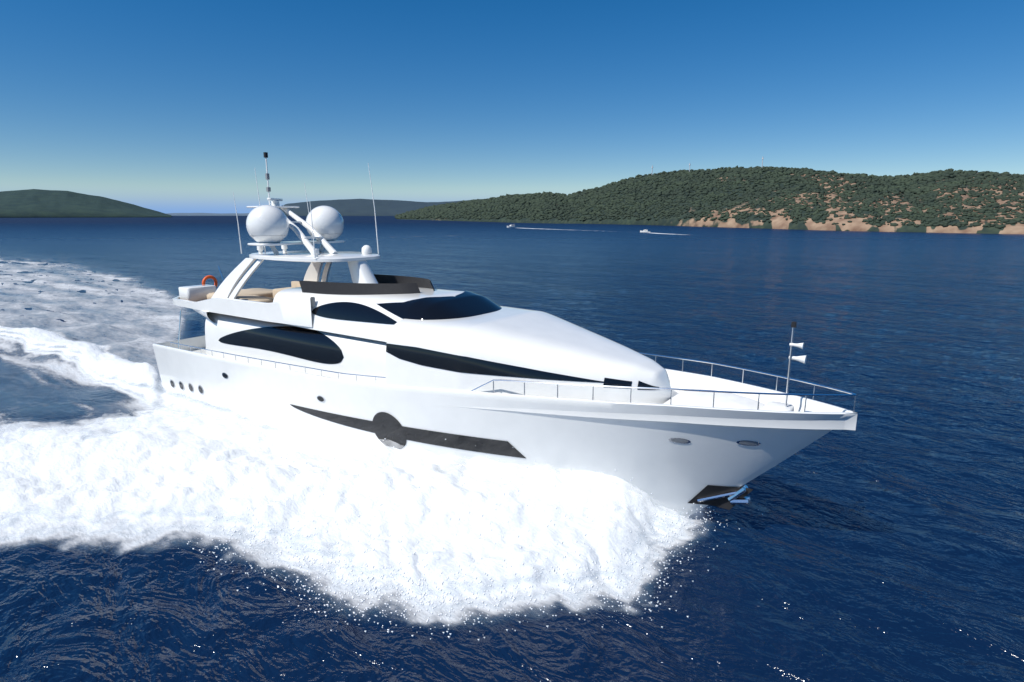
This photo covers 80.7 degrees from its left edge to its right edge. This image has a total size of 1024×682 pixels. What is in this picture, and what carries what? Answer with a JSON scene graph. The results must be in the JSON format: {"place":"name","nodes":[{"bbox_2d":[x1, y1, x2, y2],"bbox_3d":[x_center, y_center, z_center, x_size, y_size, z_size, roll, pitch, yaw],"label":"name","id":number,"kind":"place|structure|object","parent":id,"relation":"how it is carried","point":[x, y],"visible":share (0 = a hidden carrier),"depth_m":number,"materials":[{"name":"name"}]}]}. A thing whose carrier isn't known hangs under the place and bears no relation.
{"place":"outdoors","nodes":[
{"label":"outdoors","id":0,"kind":"place"},
{"bbox_2d":[0,189,170,217],"bbox_3d":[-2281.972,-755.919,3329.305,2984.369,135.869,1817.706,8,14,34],"label":"coast hill","id":1,"kind":"structure","parent":0,"point":[34,203],"depth_m":2268.66,"materials":[{"name":"green plant"}]},
{"bbox_2d":[165,213,248,215],"bbox_3d":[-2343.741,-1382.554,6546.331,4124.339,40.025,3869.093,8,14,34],"label":"coast","id":2,"kind":"object","parent":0,"point":[207,214],"depth_m":4851.97},
{"bbox_2d":[0,216,548,223],"bbox_3d":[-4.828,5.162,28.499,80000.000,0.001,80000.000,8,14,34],"label":"horizon haze","id":3,"kind":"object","parent":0,"point":[241,220],"depth_m":1091.71,"materials":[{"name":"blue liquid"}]},
{"bbox_2d":[279,199,476,215],"bbox_3d":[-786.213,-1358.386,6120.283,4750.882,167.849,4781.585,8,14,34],"label":"coast hill","id":4,"kind":"structure","parent":0,"point":[353,207],"depth_m":4551.74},
{"bbox_2d":[0,224,1023,681],"bbox_3d":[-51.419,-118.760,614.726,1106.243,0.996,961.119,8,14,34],"label":"sea water","id":5,"kind":"structure","parent":0,"point":[882,540],"depth_m":22.76,"materials":[{"name":"blue liquid"}]},
{"bbox_2d":[0,260,703,622],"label":"wake foam","id":6,"kind":"object","parent":5,"relation":"on","point":[160,462],"visible":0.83,"depth_m":20.89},
{"bbox_2d":[178,423,762,640],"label":"spray droplets","id":7,"kind":"object","parent":5,"relation":"on","point":[375,587],"visible":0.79,"depth_m":16.82,"materials":[{"name":"white liquid"}]},
{"bbox_2d":[153,152,857,516],"bbox_3d":[-4.849,-1.413,27.133,36.050,14.630,7.500,8,14,34],"label":"motor yacht","id":8,"kind":"object","parent":5,"relation":"on","point":[367,356],"visible":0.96,"depth_m":22.30,"materials":[{"name":"white plastic"}]},
{"bbox_2d":[0,0,1023,212],"label":"sky","id":9,"kind":"structure","parent":0,"point":[164,106],"materials":[{"name":"blue"}]},
{"bbox_2d":[401,169,1023,233],"bbox_3d":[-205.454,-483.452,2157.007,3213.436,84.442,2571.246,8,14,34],"label":"coast hill","id":10,"kind":"structure","parent":0,"point":[781,222],"depth_m":470.34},
{"bbox_2d":[394,165,1023,228],"bbox_3d":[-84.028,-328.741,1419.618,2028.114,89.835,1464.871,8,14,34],"label":"scrub crowns","id":11,"kind":"object","parent":10,"relation":"on","point":[909,189],"visible":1,"depth_m":600.80,"materials":[{"name":"green plant"}]}
]}

